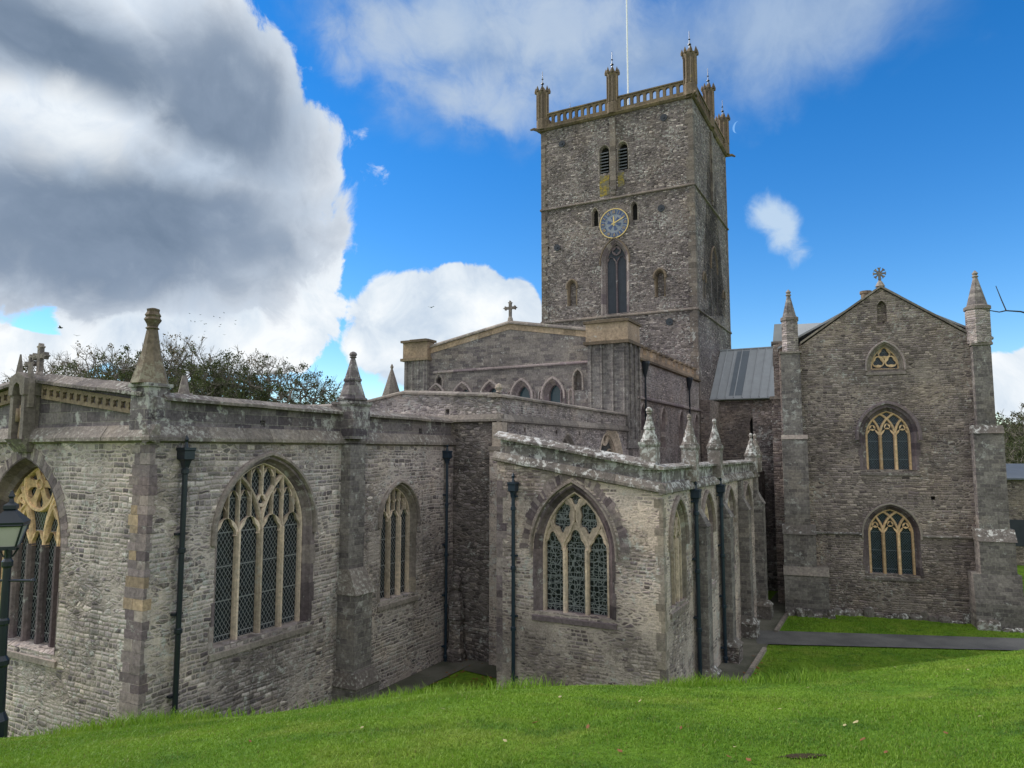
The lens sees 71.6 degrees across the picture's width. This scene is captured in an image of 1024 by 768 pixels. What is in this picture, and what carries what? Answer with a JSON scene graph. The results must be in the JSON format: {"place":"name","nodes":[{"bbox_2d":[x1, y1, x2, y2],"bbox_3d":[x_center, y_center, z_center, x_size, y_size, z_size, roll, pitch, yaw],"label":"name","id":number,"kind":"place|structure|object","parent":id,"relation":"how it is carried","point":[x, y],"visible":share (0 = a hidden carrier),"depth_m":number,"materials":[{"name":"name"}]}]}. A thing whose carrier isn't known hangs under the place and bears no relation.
{"place":"outdoors","nodes":[
{"label":"outdoors","id":0,"kind":"place"},
{"bbox_2d":[379,659,477,696],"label":"paving","id":1,"kind":"structure","parent":0,"point":[436,672],"depth_m":23.15,"materials":[{"name":"grey concrete"}]},
{"bbox_2d":[11,662,919,736],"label":"long grass","id":2,"kind":"structure","parent":0,"point":[116,722],"depth_m":10.57,"materials":[{"name":"green plant"}]},
{"bbox_2d":[0,565,1023,767],"bbox_3d":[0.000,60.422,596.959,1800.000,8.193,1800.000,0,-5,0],"label":"ground","id":3,"kind":"structure","parent":0,"point":[464,678],"depth_m":6.43,"materials":[{"name":"green plant"}]},
{"bbox_2d":[0,366,27,382],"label":"tree","id":4,"kind":"object","parent":3,"relation":"on","point":[24,369],"depth_m":86.65,"materials":[{"name":"green plant"}]},
{"bbox_2d":[0,490,35,737],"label":"lamp post","id":5,"kind":"object","parent":3,"relation":"on","point":[14,523],"visible":1,"depth_m":9.73,"materials":[{"name":"metal"}]},
{"bbox_2d":[168,345,275,401],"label":"tree","id":6,"kind":"object","parent":3,"relation":"on","point":[204,386],"visible":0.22,"depth_m":72.83,"materials":[{"name":"green plant"}]},
{"bbox_2d":[462,661,496,677],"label":"paving","id":7,"kind":"structure","parent":3,"relation":"on","point":[478,667],"depth_m":23.89,"materials":[{"name":"grey concrete"}]},
{"bbox_2d":[0,0,1023,736],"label":"cathedral","id":8,"kind":"structure","parent":3,"relation":"on","point":[624,464],"depth_m":24.32,"materials":[{"name":"grey stone"}]},
{"bbox_2d":[0,449,69,667],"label":"window","id":9,"kind":"structure","parent":8,"relation":"in","point":[33,606],"depth_m":17.78,"materials":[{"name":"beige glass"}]},
{"bbox_2d":[208,451,317,661],"bbox_3d":[-6.390,4.170,18.233,0.490,4.854,3.460,-3,-6,28],"label":"window","id":10,"kind":"structure","parent":8,"relation":"in","point":[264,524],"depth_m":18.39,"materials":[{"name":"grey stone"}]},
{"bbox_2d":[377,480,420,611],"bbox_3d":[-3.772,5.124,23.046,0.450,3.994,2.140,-3,-6,28],"label":"window","id":11,"kind":"structure","parent":8,"relation":"in","point":[399,512],"depth_m":23.28,"materials":[{"name":"grey stone"}]},
{"bbox_2d":[428,383,444,390],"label":"window","id":12,"kind":"structure","parent":8,"relation":"in","point":[440,388],"depth_m":43.68,"materials":[{"name":"grey stone"}]},
{"bbox_2d":[453,381,471,391],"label":"window","id":13,"kind":"structure","parent":8,"relation":"in","point":[463,388],"depth_m":42.85,"materials":[{"name":"grey stone"}]},
{"bbox_2d":[480,380,500,392],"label":"window","id":14,"kind":"structure","parent":8,"relation":"in","point":[491,387],"depth_m":41.99,"materials":[{"name":"grey stone"}]},
{"bbox_2d":[510,378,533,398],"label":"window","id":15,"kind":"structure","parent":8,"relation":"in","point":[522,390],"depth_m":41.08,"materials":[{"name":"grey stone"}]},
{"bbox_2d":[540,376,564,402],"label":"window","id":16,"kind":"structure","parent":8,"relation":"in","point":[552,390],"depth_m":40.23,"materials":[{"name":"grey stone"}]},
{"bbox_2d":[562,433,574,444],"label":"window","id":17,"kind":"structure","parent":8,"relation":"in","point":[568,439],"depth_m":30.87,"materials":[{"name":"grey stone"}]},
{"bbox_2d":[566,279,577,305],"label":"window","id":18,"kind":"structure","parent":8,"relation":"in","point":[572,285],"depth_m":57.90,"materials":[{"name":"stone"}]},
{"bbox_2d":[519,474,630,629],"bbox_3d":[1.802,4.667,20.494,3.449,4.377,0.450,-3,-6,28],"label":"window","id":19,"kind":"structure","parent":8,"relation":"in","point":[575,559],"depth_m":20.59,"materials":[{"name":"stone"}]},
{"bbox_2d":[591,207,598,226],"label":"window","id":20,"kind":"structure","parent":8,"relation":"in","point":[594,213],"depth_m":57.58,"materials":[{"name":"grey stone"}]},
{"bbox_2d":[598,145,609,174],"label":"window","id":21,"kind":"structure","parent":8,"relation":"in","point":[604,148],"depth_m":57.66,"materials":[{"name":"grey stone"}]},
{"bbox_2d":[600,430,622,453],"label":"window","id":22,"kind":"structure","parent":8,"relation":"in","point":[610,442],"depth_m":36.11,"materials":[{"name":"beige stone"}]},
{"bbox_2d":[599,237,629,314],"bbox_3d":[8.237,-8.593,56.259,2.560,6.155,0.650,-3,-6,28],"label":"window","id":23,"kind":"structure","parent":8,"relation":"in","point":[614,261],"depth_m":56.48,"materials":[{"name":"grey stone"}]},
{"bbox_2d":[616,140,628,170],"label":"window","id":24,"kind":"structure","parent":8,"relation":"in","point":[622,144],"depth_m":56.94,"materials":[{"name":"grey stone"}]},
{"bbox_2d":[630,200,638,220],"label":"window","id":25,"kind":"structure","parent":8,"relation":"in","point":[634,213],"depth_m":56.03,"materials":[{"name":"grey stone"}]},
{"bbox_2d":[640,402,644,439],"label":"window","id":26,"kind":"structure","parent":8,"relation":"in","point":[642,404],"depth_m":40.24,"materials":[{"name":"grey stone"}]},
{"bbox_2d":[653,268,666,296],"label":"window","id":27,"kind":"structure","parent":8,"relation":"in","point":[659,275],"depth_m":54.49,"materials":[{"name":"stone"}]},
{"bbox_2d":[660,406,666,446],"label":"window","id":28,"kind":"structure","parent":8,"relation":"in","point":[663,416],"depth_m":43.79,"materials":[{"name":"grey stone"}]},
{"bbox_2d":[668,496,689,618],"bbox_3d":[4.717,4.883,20.469,0.370,3.302,1.960,-3,-6,28],"label":"window","id":29,"kind":"structure","parent":8,"relation":"in","point":[679,530],"depth_m":20.69,"materials":[{"name":"grey stone"}]},
{"bbox_2d":[678,410,684,446],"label":"window","id":30,"kind":"structure","parent":8,"relation":"in","point":[681,423],"depth_m":47.50,"materials":[{"name":"grey stone"}]},
{"bbox_2d":[693,413,698,441],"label":"window","id":31,"kind":"structure","parent":8,"relation":"in","point":[696,421],"depth_m":51.13,"materials":[{"name":"grey stone"}]},
{"bbox_2d":[702,271,706,297],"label":"window","id":32,"kind":"structure","parent":8,"relation":"in","point":[704,273],"depth_m":55.46,"materials":[{"name":"stone"}]},
{"bbox_2d":[701,490,716,588],"bbox_3d":[6.444,5.193,23.704,0.370,3.302,1.960,-3,-6,28],"label":"window","id":33,"kind":"structure","parent":8,"relation":"in","point":[708,506],"depth_m":24.30,"materials":[{"name":"grey stone"}]},
{"bbox_2d":[710,246,718,301],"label":"window","id":34,"kind":"structure","parent":8,"relation":"in","point":[713,247],"depth_m":59.03,"materials":[{"name":"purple stone"}]},
{"bbox_2d":[722,290,725,305],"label":"window","id":35,"kind":"structure","parent":8,"relation":"in","point":[723,292],"depth_m":61.86,"materials":[{"name":"stone"}]},
{"bbox_2d":[725,485,736,570],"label":"window","id":36,"kind":"structure","parent":8,"relation":"in","point":[729,496],"depth_m":27.52,"materials":[{"name":"grey stone"}]},
{"bbox_2d":[744,482,752,557],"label":"window","id":37,"kind":"structure","parent":8,"relation":"in","point":[747,490],"depth_m":30.73,"materials":[{"name":"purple stone"}]},
{"bbox_2d":[865,340,906,374],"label":"window","id":38,"kind":"structure","parent":8,"relation":"in","point":[884,355],"depth_m":32.70,"materials":[{"name":"grey stone"}]},
{"bbox_2d":[855,401,922,475],"bbox_3d":[17.132,2.467,32.349,2.720,3.377,0.490,-2,-6,20],"label":"window","id":39,"kind":"structure","parent":8,"relation":"in","point":[887,434],"depth_m":32.42,"materials":[{"name":"black glass"}]},
{"bbox_2d":[861,502,923,582],"bbox_3d":[17.066,7.056,31.933,2.460,3.461,0.490,-2,-6,20],"label":"window","id":40,"kind":"structure","parent":8,"relation":"in","point":[892,535],"depth_m":32.02,"materials":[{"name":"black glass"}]},
{"bbox_2d":[718,592,784,680],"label":"paving","id":41,"kind":"structure","parent":3,"relation":"on","point":[752,648],"depth_m":26.59,"materials":[{"name":"grey concrete"}]},
{"bbox_2d":[742,612,788,681],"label":"kerb","id":42,"kind":"structure","parent":3,"relation":"on","point":[756,661],"depth_m":25.30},
{"bbox_2d":[780,753,826,757],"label":"bare soil","id":43,"kind":"structure","parent":3,"relation":"on","point":[802,755],"depth_m":5.13,"materials":[{"name":"brown soil"}]},
{"bbox_2d":[751,615,1023,682],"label":"grass","id":44,"kind":"structure","parent":3,"relation":"on","point":[876,651],"depth_m":26.37,"materials":[{"name":"green plant"}]},
{"bbox_2d":[980,287,1023,312],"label":"bare tree","id":45,"kind":"object","parent":3,"relation":"on","point":[1004,307],"visible":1,"depth_m":12.17,"materials":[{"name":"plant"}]},
{"bbox_2d":[1004,425,1023,463],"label":"tree","id":46,"kind":"object","parent":3,"relation":"on","point":[1013,451],"visible":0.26,"depth_m":73.11,"materials":[{"name":"green plant"}]},
{"bbox_2d":[1006,464,1023,565],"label":"building","id":47,"kind":"structure","parent":3,"relation":"on","point":[1015,479],"depth_m":46.44,"materials":[{"name":"stone"}]},
{"bbox_2d":[1010,519,1023,545],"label":"window","id":48,"kind":"structure","parent":47,"relation":"in","point":[1018,525],"depth_m":46.24,"materials":[{"name":"glass"}]},
{"bbox_2d":[0,0,1023,424],"label":"sky","id":49,"kind":"structure","parent":0,"point":[321,177],"materials":[{"name":"blue"}]},
{"bbox_2d":[756,630,1023,649],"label":"path","id":50,"kind":"structure","parent":0,"point":[860,639],"depth_m":27.55,"materials":[{"name":"grey asphalt"}]},
{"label":"hill","id":51,"kind":"structure","parent":0,"visible":0},
{"bbox_2d":[4,350,92,377],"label":"tree","id":52,"kind":"object","parent":51,"relation":"on","point":[45,373],"visible":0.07,"depth_m":92.60,"materials":[{"name":"green plant"}]},
{"bbox_2d":[46,341,133,379],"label":"tree","id":53,"kind":"object","parent":51,"relation":"on","point":[86,364],"visible":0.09,"depth_m":79.36,"materials":[{"name":"green plant"}]},
{"bbox_2d":[53,338,219,396],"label":"tree","id":54,"kind":"object","parent":51,"relation":"on","point":[119,374],"visible":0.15,"depth_m":74.13,"materials":[{"name":"green plant"}]},
{"bbox_2d":[113,353,198,392],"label":"tree","id":55,"kind":"object","parent":51,"relation":"on","point":[172,368],"visible":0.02,"depth_m":81.26,"materials":[{"name":"green plant"}]},
{"bbox_2d":[118,334,229,394],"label":"tree","id":56,"kind":"object","parent":51,"relation":"on","point":[170,363],"visible":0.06,"depth_m":83.35,"materials":[{"name":"green plant"}]},
{"bbox_2d":[207,348,304,403],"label":"tree","id":57,"kind":"object","parent":51,"relation":"on","point":[251,357],"visible":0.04,"depth_m":90.08,"materials":[{"name":"green plant"}]},
{"bbox_2d":[197,344,341,404],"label":"tree","id":58,"kind":"object","parent":51,"relation":"on","point":[283,394],"visible":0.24,"depth_m":75.47,"materials":[{"name":"green plant"}]},
{"bbox_2d":[286,368,343,404],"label":"tree","id":59,"kind":"object","parent":51,"relation":"on","point":[307,395],"visible":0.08,"depth_m":78.71,"materials":[{"name":"green plant"}]},
{"bbox_2d":[995,403,1023,463],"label":"tree","id":60,"kind":"object","parent":51,"relation":"on","point":[1002,419],"visible":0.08,"depth_m":90.75,"materials":[{"name":"green plant"}]},
{"bbox_2d":[1001,411,1023,463],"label":"tree","id":61,"kind":"object","parent":51,"relation":"on","point":[1020,433],"visible":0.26,"depth_m":87.78,"materials":[{"name":"green plant"}]}
]}

